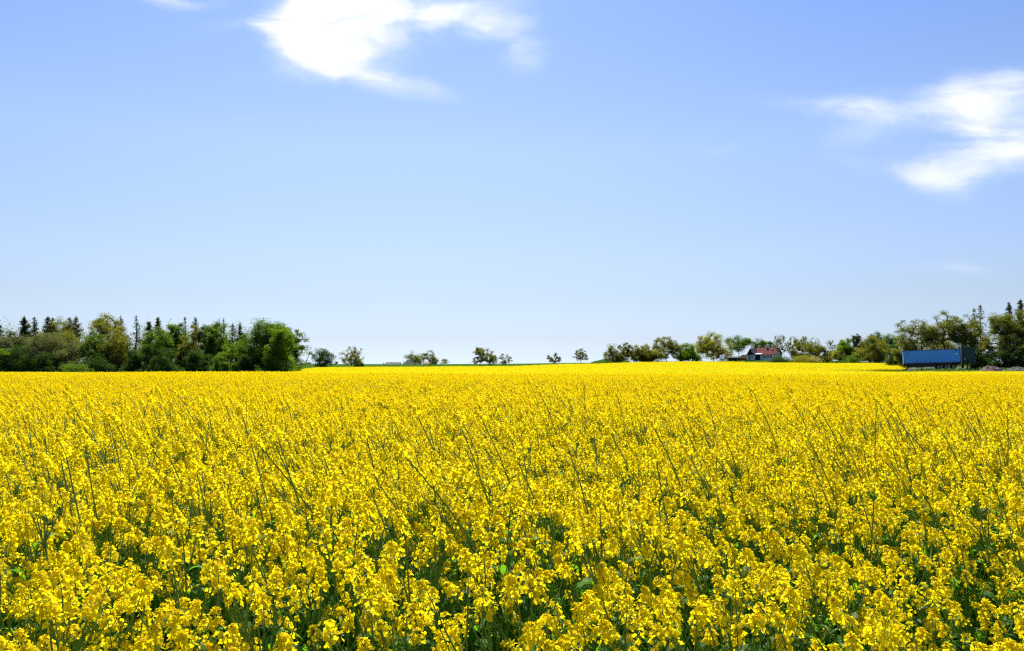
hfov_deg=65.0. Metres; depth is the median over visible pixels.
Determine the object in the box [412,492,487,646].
rapeseed plant
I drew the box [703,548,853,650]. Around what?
rapeseed plant
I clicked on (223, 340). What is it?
broadleaf tree
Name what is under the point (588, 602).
rapeseed plant
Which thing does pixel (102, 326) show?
broadleaf tree
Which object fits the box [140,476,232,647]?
rapeseed plant
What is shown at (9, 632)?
rapeseed plant
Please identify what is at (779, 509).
rapeseed plant
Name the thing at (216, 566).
rapeseed plant
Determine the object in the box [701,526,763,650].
rapeseed plant
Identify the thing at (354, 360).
round tree
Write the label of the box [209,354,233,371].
bush
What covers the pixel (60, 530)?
rapeseed plant
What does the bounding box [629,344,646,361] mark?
hedge tree
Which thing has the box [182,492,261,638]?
rapeseed plant
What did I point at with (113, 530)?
rapeseed plant
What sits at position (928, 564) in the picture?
rapeseed plant
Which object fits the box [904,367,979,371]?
track
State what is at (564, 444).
rapeseed plant
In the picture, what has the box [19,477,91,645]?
rapeseed plant
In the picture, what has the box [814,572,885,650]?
rapeseed plant
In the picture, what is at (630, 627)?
rapeseed plant
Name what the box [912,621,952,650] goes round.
rapeseed plant
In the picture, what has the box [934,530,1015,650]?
rapeseed plant
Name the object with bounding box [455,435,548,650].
rapeseed plant
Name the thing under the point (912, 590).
rapeseed plant
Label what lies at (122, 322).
spruce tree
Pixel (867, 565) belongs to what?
rapeseed plant
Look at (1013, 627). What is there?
rapeseed plant
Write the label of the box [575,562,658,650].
rapeseed plant
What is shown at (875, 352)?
willow tree
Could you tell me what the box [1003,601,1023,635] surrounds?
rapeseed plant
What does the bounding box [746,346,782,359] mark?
farmhouse
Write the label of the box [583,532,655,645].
rapeseed plant
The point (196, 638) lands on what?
rapeseed plant
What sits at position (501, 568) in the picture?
rapeseed plant
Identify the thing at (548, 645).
rapeseed plant
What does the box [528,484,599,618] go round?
rapeseed plant
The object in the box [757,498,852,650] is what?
rapeseed plant
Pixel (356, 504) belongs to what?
rapeseed plant
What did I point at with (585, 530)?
rapeseed plant
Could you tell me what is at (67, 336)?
birch tree
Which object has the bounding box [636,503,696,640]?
rapeseed plant
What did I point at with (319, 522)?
rapeseed plant
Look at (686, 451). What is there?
rapeseed plant
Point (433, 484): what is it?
rapeseed plant
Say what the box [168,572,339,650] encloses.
rapeseed plant
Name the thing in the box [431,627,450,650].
rapeseed plant
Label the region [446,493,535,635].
rapeseed plant
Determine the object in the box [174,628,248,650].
rapeseed plant
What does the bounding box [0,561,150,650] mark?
rapeseed plant
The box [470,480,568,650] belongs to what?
rapeseed plant
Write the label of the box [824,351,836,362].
bush
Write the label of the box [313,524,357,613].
rapeseed plant
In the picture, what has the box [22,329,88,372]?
willow tree
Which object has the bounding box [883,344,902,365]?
bush
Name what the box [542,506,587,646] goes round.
rapeseed plant
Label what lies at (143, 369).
undergrowth
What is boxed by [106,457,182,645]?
rapeseed plant
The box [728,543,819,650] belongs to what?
rapeseed plant
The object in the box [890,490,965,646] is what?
rapeseed plant
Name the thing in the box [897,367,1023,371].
grass
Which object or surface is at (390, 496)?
rapeseed plant
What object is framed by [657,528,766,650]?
rapeseed plant
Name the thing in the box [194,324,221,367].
broadleaf tree
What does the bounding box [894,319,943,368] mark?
spreading tree
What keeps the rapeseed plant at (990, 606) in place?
on the ground
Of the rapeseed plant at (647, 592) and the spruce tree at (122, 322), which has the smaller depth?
the rapeseed plant at (647, 592)
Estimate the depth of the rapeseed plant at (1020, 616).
2.82 m
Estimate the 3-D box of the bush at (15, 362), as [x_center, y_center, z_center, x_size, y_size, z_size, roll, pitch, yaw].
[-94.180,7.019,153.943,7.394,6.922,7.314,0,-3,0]
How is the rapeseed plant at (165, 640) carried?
on the ground
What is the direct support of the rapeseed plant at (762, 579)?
on the ground
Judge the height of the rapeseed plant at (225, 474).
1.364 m
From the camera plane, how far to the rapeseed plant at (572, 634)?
2.75 m
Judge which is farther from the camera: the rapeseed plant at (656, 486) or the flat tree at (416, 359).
the flat tree at (416, 359)
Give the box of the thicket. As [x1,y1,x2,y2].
[644,349,667,361]
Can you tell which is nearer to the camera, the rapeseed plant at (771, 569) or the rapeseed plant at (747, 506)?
the rapeseed plant at (771, 569)
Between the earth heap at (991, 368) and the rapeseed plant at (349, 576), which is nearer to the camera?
the rapeseed plant at (349, 576)
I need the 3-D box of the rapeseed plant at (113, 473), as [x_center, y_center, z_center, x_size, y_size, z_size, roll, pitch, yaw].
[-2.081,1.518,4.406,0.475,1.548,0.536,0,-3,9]
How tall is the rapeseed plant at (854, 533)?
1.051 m
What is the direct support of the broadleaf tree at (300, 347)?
on the ground
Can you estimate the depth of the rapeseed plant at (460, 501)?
4.12 m
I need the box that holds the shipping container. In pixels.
[902,349,960,363]
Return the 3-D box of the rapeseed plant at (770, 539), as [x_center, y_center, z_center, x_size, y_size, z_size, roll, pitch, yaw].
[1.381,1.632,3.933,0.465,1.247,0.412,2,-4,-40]
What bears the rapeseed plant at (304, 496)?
on the ground
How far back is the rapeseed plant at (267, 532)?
3.39 m
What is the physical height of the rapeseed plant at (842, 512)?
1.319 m
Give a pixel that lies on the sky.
(528, 181)
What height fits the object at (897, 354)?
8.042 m
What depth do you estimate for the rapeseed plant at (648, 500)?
4.29 m
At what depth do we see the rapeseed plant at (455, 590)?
2.92 m
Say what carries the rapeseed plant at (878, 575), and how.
on the ground
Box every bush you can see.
[0,344,38,371]
[0,348,14,372]
[19,351,60,372]
[58,361,93,371]
[84,353,117,372]
[117,348,146,371]
[146,347,180,371]
[182,349,212,371]
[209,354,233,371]
[235,354,257,371]
[250,354,293,371]
[352,361,363,366]
[770,354,792,362]
[787,349,803,358]
[788,354,826,362]
[822,350,828,362]
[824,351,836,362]
[829,350,846,362]
[838,355,863,362]
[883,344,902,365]
[920,331,957,367]
[969,349,988,368]
[982,347,1017,368]
[1002,347,1023,367]
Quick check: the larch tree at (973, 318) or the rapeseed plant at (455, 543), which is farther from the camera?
the larch tree at (973, 318)
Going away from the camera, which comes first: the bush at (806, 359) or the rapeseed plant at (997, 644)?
the rapeseed plant at (997, 644)
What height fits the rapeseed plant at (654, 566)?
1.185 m
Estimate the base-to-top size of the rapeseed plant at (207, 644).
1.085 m
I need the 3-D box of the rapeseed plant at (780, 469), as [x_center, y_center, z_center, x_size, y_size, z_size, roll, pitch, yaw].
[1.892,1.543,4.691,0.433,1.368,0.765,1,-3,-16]
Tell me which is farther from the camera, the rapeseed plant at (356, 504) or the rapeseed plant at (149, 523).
the rapeseed plant at (149, 523)
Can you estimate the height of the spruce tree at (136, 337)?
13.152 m
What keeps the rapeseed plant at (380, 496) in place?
on the ground
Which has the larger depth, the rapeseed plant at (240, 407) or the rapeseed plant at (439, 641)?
the rapeseed plant at (240, 407)
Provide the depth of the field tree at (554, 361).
281.48 m
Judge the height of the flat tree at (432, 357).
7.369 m
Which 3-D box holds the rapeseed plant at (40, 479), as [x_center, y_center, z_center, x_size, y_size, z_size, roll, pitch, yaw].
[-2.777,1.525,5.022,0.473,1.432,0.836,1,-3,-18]
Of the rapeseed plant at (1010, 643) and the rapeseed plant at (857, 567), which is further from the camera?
the rapeseed plant at (857, 567)
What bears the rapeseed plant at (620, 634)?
on the ground
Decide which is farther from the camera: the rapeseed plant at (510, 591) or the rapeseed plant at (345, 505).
the rapeseed plant at (345, 505)
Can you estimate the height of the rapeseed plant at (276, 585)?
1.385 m
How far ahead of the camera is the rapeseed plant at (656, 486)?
4.52 m
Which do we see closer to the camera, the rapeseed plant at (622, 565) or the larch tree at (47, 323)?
the rapeseed plant at (622, 565)
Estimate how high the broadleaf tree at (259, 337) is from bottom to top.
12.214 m
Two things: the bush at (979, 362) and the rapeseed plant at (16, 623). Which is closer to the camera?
the rapeseed plant at (16, 623)
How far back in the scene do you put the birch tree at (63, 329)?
171.36 m
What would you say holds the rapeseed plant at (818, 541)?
on the ground
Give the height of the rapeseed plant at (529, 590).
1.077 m
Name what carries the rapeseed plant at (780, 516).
on the ground
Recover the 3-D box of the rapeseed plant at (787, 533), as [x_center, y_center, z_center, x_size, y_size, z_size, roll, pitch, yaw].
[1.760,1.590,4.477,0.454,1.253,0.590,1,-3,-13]
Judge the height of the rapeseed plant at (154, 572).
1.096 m
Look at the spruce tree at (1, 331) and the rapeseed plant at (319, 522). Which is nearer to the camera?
the rapeseed plant at (319, 522)
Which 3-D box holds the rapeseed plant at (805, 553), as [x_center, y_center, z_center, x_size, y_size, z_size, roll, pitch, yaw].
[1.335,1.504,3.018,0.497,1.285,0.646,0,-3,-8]
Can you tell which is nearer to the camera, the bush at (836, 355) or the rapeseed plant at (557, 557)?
the rapeseed plant at (557, 557)
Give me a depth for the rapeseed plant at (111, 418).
4.63 m
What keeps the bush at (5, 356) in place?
on the ground
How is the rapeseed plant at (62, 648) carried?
on the ground
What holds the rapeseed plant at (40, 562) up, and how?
on the ground
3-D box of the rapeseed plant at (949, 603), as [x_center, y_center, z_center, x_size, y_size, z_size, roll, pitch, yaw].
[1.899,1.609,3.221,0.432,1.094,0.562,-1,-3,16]
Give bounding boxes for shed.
[728,356,737,360]
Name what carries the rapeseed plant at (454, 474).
on the ground
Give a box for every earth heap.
[979,365,1003,371]
[1006,366,1023,370]
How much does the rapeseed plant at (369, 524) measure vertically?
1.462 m
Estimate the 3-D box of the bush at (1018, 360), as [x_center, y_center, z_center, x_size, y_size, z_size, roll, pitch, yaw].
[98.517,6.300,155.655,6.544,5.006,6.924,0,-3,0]
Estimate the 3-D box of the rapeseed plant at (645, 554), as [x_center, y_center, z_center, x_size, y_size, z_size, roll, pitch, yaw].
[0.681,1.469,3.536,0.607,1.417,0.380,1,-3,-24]
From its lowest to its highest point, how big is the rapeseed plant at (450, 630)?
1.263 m
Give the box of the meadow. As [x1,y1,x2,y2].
[255,360,968,370]
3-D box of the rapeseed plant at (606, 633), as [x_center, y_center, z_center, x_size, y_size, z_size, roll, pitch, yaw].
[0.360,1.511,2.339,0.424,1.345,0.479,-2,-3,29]
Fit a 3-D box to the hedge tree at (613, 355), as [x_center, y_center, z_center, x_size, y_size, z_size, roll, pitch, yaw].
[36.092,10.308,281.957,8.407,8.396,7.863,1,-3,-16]
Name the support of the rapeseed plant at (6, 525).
on the ground
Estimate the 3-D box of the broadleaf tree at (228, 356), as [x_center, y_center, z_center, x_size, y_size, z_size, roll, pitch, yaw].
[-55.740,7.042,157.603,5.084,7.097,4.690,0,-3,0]
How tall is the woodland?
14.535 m
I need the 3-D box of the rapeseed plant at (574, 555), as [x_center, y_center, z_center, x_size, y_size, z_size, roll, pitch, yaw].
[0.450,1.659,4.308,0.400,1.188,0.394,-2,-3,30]
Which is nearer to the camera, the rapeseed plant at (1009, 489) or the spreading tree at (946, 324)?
the rapeseed plant at (1009, 489)
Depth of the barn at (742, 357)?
337.54 m
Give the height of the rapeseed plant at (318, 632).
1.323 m
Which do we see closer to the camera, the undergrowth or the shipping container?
the shipping container
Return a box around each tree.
[0,325,4,354]
[0,329,30,358]
[14,316,38,362]
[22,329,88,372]
[30,316,39,353]
[37,316,56,355]
[43,316,85,342]
[53,331,81,368]
[65,317,74,333]
[66,316,88,362]
[77,312,130,357]
[77,330,113,368]
[93,328,133,371]
[118,316,127,336]
[128,315,147,369]
[137,321,154,371]
[137,326,177,371]
[146,317,163,370]
[166,322,189,365]
[174,325,203,370]
[181,316,187,369]
[190,317,200,348]
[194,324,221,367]
[202,321,234,365]
[216,344,240,371]
[226,323,238,363]
[230,318,291,370]
[230,333,252,361]
[234,323,243,362]
[258,327,298,371]
[282,328,312,370]
[310,348,335,366]
[338,346,364,366]
[403,350,425,363]
[420,350,438,365]
[471,347,488,364]
[481,349,497,365]
[498,354,512,365]
[546,353,560,363]
[572,348,588,360]
[602,343,626,362]
[617,342,636,361]
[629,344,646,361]
[638,343,656,361]
[650,336,682,361]
[671,347,686,360]
[678,342,701,360]
[693,331,734,361]
[724,334,753,359]
[750,338,768,347]
[771,335,790,354]
[787,336,795,351]
[792,336,811,353]
[802,342,827,359]
[825,339,837,350]
[835,338,860,358]
[849,334,891,362]
[850,334,864,349]
[863,331,888,356]
[879,334,899,355]
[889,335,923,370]
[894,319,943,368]
[919,310,971,348]
[945,314,989,367]
[969,309,978,331]
[972,305,994,368]
[975,338,996,365]
[981,309,1023,364]
[995,302,1016,366]
[1013,300,1023,338]
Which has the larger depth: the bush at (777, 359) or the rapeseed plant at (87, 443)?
the bush at (777, 359)
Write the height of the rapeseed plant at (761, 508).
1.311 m
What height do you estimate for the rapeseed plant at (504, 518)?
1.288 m
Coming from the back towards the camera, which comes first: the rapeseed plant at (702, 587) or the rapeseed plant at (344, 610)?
the rapeseed plant at (702, 587)
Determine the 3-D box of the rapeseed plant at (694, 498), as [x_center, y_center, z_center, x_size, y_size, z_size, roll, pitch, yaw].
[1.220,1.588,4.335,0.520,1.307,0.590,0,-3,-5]
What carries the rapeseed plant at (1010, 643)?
on the ground
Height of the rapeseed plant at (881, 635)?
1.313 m
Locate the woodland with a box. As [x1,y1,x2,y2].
[0,316,258,371]
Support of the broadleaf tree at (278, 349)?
on the ground
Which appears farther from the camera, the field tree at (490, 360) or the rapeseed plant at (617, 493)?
the field tree at (490, 360)
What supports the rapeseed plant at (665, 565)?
on the ground
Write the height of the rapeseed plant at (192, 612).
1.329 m
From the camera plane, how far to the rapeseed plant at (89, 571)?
2.99 m
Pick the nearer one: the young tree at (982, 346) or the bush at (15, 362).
the bush at (15, 362)
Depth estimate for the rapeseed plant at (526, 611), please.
4.58 m
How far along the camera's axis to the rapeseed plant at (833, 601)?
2.72 m
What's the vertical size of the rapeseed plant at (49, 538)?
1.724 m
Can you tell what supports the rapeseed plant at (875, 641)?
on the ground
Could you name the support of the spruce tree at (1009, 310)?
on the ground
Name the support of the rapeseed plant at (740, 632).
on the ground
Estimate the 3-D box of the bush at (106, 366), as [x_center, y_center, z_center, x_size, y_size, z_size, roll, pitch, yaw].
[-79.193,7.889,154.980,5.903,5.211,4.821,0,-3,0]
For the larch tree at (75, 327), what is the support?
on the ground
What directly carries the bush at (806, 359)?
on the meadow
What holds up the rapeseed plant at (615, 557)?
on the ground
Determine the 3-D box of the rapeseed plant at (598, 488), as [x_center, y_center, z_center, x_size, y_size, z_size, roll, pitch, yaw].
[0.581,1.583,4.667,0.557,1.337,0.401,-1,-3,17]
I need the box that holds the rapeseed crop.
[0,361,1023,650]
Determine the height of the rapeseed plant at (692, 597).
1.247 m
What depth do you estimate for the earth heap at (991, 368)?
142.19 m
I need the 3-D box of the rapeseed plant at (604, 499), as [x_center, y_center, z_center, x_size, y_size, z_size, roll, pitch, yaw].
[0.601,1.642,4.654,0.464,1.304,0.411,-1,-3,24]
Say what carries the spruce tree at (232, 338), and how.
on the ground
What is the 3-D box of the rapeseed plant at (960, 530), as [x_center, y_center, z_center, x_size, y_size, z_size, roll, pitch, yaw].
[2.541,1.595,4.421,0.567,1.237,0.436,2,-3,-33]
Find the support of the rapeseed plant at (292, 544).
on the ground
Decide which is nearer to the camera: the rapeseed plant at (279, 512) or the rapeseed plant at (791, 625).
the rapeseed plant at (791, 625)
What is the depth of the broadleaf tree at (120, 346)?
160.52 m
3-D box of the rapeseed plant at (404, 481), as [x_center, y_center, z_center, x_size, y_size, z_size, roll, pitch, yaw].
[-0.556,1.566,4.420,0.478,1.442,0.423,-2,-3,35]
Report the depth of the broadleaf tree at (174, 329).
165.40 m
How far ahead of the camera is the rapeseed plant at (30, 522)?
5.03 m
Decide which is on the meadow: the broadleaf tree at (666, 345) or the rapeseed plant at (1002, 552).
the broadleaf tree at (666, 345)
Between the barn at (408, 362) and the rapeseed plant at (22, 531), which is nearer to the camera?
the rapeseed plant at (22, 531)
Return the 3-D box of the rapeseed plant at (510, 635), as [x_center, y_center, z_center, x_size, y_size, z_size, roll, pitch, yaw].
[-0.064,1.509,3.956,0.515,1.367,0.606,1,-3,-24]
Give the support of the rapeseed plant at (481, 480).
on the ground
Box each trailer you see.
[903,362,960,369]
[960,348,974,367]
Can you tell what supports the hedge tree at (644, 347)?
on the ground
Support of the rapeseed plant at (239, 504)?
on the ground
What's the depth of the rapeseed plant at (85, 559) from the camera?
3.09 m
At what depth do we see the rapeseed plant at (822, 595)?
3.33 m
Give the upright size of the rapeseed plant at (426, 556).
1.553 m
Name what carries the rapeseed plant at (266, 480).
on the ground
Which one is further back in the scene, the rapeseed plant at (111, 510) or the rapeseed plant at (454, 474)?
the rapeseed plant at (454, 474)
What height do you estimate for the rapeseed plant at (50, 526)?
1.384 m
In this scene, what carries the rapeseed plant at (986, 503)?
on the ground
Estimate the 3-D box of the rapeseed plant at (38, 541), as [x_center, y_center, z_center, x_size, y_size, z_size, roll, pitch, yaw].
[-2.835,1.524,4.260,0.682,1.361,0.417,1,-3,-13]
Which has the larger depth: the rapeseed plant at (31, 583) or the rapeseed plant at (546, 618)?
the rapeseed plant at (31, 583)
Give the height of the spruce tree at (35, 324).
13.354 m
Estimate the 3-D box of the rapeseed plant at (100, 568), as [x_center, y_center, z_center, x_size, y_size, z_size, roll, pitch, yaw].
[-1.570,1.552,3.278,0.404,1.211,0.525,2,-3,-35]
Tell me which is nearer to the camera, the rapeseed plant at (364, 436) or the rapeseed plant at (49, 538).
the rapeseed plant at (49, 538)
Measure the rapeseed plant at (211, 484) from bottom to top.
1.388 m
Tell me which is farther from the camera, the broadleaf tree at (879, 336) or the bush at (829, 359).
the broadleaf tree at (879, 336)
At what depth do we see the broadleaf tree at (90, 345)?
158.92 m
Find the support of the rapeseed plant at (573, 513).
on the ground
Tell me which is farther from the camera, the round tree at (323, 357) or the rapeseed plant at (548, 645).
the round tree at (323, 357)
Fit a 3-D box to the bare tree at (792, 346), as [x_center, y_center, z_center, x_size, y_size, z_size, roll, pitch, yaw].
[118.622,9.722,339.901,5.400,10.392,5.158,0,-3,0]
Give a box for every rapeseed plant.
[0,434,162,650]
[0,457,108,623]
[0,488,41,636]
[0,492,34,633]
[0,495,159,650]
[0,517,37,627]
[0,521,50,628]
[0,522,72,639]
[0,524,43,631]
[0,530,18,633]
[0,543,27,650]
[0,557,53,650]
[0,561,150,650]
[0,569,129,650]
[0,586,48,650]
[0,637,16,650]
[1,488,54,648]
[1,502,98,647]
[1,591,22,641]
[4,452,125,647]
[5,438,146,647]
[6,552,129,645]
[8,585,149,650]
[11,548,66,646]
[13,556,143,650]
[13,560,71,647]
[18,466,159,648]
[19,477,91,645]
[26,579,180,650]
[28,464,102,633]
[31,590,149,650]
[35,449,106,588]
[39,507,92,646]
[40,505,116,649]
[43,515,129,640]
[44,426,156,641]
[44,567,143,650]
[45,526,143,650]
[54,488,135,644]
[56,644,69,650]
[61,475,167,624]
[72,413,211,632]
[73,502,146,565]
[79,462,163,643]
[79,554,140,645]
[80,584,209,650]
[82,497,176,650]
[101,590,175,650]
[102,499,196,650]
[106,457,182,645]
[114,481,187,622]
[114,513,192,648]
[115,436,226,627]
[119,598,222,650]
[120,534,308,650]
[123,481,183,648]
[132,454,270,648]
[137,514,193,639]
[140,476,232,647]
[141,569,205,650]
[142,468,271,634]
[146,532,203,648]
[147,438,242,647]
[148,525,284,650]
[155,489,304,650]
[156,470,247,647]
[157,508,246,647]
[167,509,268,650]
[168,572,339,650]
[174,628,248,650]
[177,515,318,650]
[179,474,247,636]
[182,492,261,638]
[186,628,238,650]
[196,466,311,645]
[198,514,272,650]
[201,517,324,650]
[201,517,338,650]
[203,464,248,606]
[204,640,257,650]
[213,569,309,650]
[222,404,314,639]
[223,483,291,649]
[226,538,269,643]
[235,425,337,649]
[245,434,395,650]
[248,423,369,636]
[250,501,351,650]
[252,503,325,650]
[256,492,302,622]
[260,474,384,650]
[263,472,369,650]
[264,531,348,650]
[265,468,354,649]
[269,470,341,650]
[269,558,451,650]
[273,565,375,650]
[276,489,338,636]
[279,569,457,650]
[283,499,396,650]
[284,503,361,650]
[286,479,394,650]
[294,484,348,643]
[310,511,375,650]
[311,442,390,648]
[311,557,439,650]
[312,462,392,650]
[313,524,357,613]
[315,422,429,650]
[317,546,555,650]
[322,453,419,650]
[335,595,451,650]
[336,484,400,650]
[343,490,431,649]
[345,494,446,650]
[353,469,441,649]
[354,585,426,650]
[358,481,480,650]
[358,508,498,650]
[358,554,415,650]
[358,573,457,650]
[361,464,487,650]
[375,469,506,644]
[375,476,439,650]
[377,473,449,612]
[389,443,535,646]
[389,489,454,642]
[395,418,483,634]
[396,464,479,650]
[398,404,504,622]
[398,505,507,650]
[400,469,503,645]
[411,449,489,642]
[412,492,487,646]
[418,519,571,650]
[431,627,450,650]
[434,413,549,640]
[434,489,502,647]
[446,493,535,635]
[446,504,519,648]
[451,497,534,650]
[454,410,563,617]
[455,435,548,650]
[455,553,514,650]
[461,572,588,650]
[469,553,522,650]
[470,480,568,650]
[473,540,595,650]
[488,582,561,650]
[493,436,554,615]
[494,447,598,649]
[501,495,580,650]
[503,486,578,630]
[504,638,560,650]
[514,482,591,647]
[522,437,598,650]
[524,434,635,647]
[525,618,567,650]
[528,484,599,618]
[534,490,666,649]
[535,509,620,650]
[537,554,614,650]
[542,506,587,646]
[543,518,638,650]
[558,598,620,650]
[565,501,647,645]
[568,535,614,645]
[573,504,626,648]
[575,481,655,647]
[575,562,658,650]
[578,514,657,639]
[581,589,650,650]
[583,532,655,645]
[584,456,674,650]
[586,497,644,646]
[586,613,665,650]
[591,482,661,650]
[594,492,659,642]
[599,521,710,650]
[604,564,650,650]
[610,504,686,650]
[611,479,716,646]
[619,441,733,650]
[619,585,715,650]
[623,513,700,650]
[623,596,714,650]
[624,498,677,631]
[627,519,696,649]
[634,538,698,650]
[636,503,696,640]
[640,574,719,650]
[647,517,730,650]
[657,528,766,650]
[661,570,745,650]
[663,497,744,649]
[664,568,799,650]
[667,496,751,635]
[668,444,785,650]
[673,519,720,646]
[682,475,753,648]
[684,459,774,650]
[689,495,764,647]
[689,538,748,650]
[690,594,750,650]
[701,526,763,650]
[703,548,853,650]
[714,504,832,650]
[722,569,810,650]
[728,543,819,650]
[729,491,838,632]
[730,561,813,650]
[734,490,800,650]
[744,569,879,650]
[744,632,826,650]
[747,531,824,650]
[752,530,835,650]
[753,469,829,646]
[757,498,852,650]
[758,478,850,642]
[763,553,852,650]
[769,494,841,629]
[770,585,837,650]
[774,542,887,650]
[775,512,912,650]
[776,465,866,631]
[778,595,906,650]
[786,445,881,603]
[792,466,872,644]
[800,473,937,648]
[804,582,876,650]
[812,553,889,650]
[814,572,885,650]
[818,471,894,650]
[826,494,879,632]
[835,554,897,650]
[835,594,983,650]
[842,524,903,649]
[842,613,956,650]
[848,493,911,609]
[851,547,940,650]
[853,578,1002,650]
[855,566,962,650]
[856,513,947,650]
[858,497,943,645]
[860,615,901,650]
[861,558,962,650]
[871,616,924,650]
[878,479,974,649]
[882,451,977,628]
[884,616,922,650]
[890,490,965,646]
[898,470,991,638]
[900,480,1021,649]
[900,525,973,650]
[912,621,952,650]
[917,530,975,646]
[917,575,1010,649]
[918,496,1023,640]
[924,546,1023,650]
[925,477,1023,613]
[926,606,991,650]
[931,478,1012,647]
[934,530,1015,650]
[935,548,1003,650]
[940,598,1022,650]
[952,478,1023,642]
[954,482,1023,639]
[955,467,1023,627]
[974,575,1023,646]
[976,514,1023,637]
[979,453,1023,570]
[987,490,1023,649]
[988,541,1023,646]
[990,641,1011,650]
[993,505,1023,558]
[995,516,1023,638]
[1001,636,1019,650]
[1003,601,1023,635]
[1009,595,1023,645]
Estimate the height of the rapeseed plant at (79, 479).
1.486 m
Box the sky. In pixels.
[0,0,1023,363]
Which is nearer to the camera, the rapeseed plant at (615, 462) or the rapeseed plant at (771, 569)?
the rapeseed plant at (771, 569)
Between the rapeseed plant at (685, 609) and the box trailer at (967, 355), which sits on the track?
the box trailer at (967, 355)
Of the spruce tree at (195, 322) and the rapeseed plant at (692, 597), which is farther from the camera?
the spruce tree at (195, 322)
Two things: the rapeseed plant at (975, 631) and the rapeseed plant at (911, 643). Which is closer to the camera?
the rapeseed plant at (911, 643)
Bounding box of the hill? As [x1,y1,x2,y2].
[589,359,629,363]
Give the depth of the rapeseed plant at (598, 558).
4.39 m
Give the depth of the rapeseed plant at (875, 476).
4.08 m
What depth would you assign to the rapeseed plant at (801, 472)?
4.73 m
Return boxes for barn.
[383,362,400,363]
[403,360,420,363]
[737,355,746,359]
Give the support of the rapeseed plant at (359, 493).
on the ground
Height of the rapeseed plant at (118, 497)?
1.636 m
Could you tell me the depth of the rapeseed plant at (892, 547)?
4.37 m
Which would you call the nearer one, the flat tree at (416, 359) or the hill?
the flat tree at (416, 359)
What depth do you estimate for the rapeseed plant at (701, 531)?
4.82 m
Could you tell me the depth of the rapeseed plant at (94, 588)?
2.73 m
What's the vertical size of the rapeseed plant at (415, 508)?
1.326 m
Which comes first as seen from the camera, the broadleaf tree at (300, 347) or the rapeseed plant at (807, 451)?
the rapeseed plant at (807, 451)
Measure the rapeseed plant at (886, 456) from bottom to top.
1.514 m
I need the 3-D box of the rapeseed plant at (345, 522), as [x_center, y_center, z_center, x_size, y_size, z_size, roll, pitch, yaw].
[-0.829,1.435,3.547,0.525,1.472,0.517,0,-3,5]
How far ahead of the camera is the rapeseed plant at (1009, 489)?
4.69 m
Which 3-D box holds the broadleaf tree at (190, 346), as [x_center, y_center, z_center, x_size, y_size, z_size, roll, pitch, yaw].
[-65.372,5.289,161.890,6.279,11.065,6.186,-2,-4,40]
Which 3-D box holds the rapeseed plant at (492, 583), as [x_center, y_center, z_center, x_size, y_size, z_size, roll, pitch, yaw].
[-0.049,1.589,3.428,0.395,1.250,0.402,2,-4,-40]
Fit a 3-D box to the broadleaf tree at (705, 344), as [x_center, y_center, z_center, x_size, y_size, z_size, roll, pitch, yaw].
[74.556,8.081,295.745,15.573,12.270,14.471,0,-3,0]
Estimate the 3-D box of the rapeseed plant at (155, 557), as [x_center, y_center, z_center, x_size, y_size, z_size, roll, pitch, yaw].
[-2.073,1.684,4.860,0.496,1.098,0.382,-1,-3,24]
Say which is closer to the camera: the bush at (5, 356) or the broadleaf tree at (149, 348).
the bush at (5, 356)
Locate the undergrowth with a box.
[3,362,261,372]
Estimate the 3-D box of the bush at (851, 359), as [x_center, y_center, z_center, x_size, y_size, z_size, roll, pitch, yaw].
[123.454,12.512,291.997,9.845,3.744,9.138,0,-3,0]
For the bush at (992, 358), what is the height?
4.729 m
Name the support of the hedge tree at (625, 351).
on the meadow
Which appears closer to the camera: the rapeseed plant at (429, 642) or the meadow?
the rapeseed plant at (429, 642)
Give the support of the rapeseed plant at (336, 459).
on the ground
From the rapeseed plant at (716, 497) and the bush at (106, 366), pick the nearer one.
the rapeseed plant at (716, 497)
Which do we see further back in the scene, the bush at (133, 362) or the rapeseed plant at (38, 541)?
the bush at (133, 362)
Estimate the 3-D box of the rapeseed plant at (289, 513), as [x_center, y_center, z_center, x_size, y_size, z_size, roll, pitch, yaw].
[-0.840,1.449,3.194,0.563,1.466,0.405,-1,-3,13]
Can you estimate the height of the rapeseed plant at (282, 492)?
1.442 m
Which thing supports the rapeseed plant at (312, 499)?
on the ground
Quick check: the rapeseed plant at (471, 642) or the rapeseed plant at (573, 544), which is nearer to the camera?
the rapeseed plant at (471, 642)
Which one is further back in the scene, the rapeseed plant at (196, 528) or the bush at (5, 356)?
the bush at (5, 356)
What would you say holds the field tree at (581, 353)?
on the meadow
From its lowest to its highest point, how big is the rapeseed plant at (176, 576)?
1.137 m
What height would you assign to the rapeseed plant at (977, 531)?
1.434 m
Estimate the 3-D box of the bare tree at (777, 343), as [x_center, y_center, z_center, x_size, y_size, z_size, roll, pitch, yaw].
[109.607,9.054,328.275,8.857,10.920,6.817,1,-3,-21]
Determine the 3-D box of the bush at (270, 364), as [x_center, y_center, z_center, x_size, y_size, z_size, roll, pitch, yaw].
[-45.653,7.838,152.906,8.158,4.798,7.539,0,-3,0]
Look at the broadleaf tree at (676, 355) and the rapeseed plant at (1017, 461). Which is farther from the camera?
the broadleaf tree at (676, 355)
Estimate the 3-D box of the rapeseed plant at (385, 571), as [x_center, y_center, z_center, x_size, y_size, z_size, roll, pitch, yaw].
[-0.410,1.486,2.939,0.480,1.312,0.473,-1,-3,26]
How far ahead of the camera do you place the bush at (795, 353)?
320.87 m
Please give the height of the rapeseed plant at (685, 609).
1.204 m
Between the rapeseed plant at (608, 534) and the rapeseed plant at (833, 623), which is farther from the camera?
the rapeseed plant at (608, 534)
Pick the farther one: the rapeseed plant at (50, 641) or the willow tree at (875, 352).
the willow tree at (875, 352)

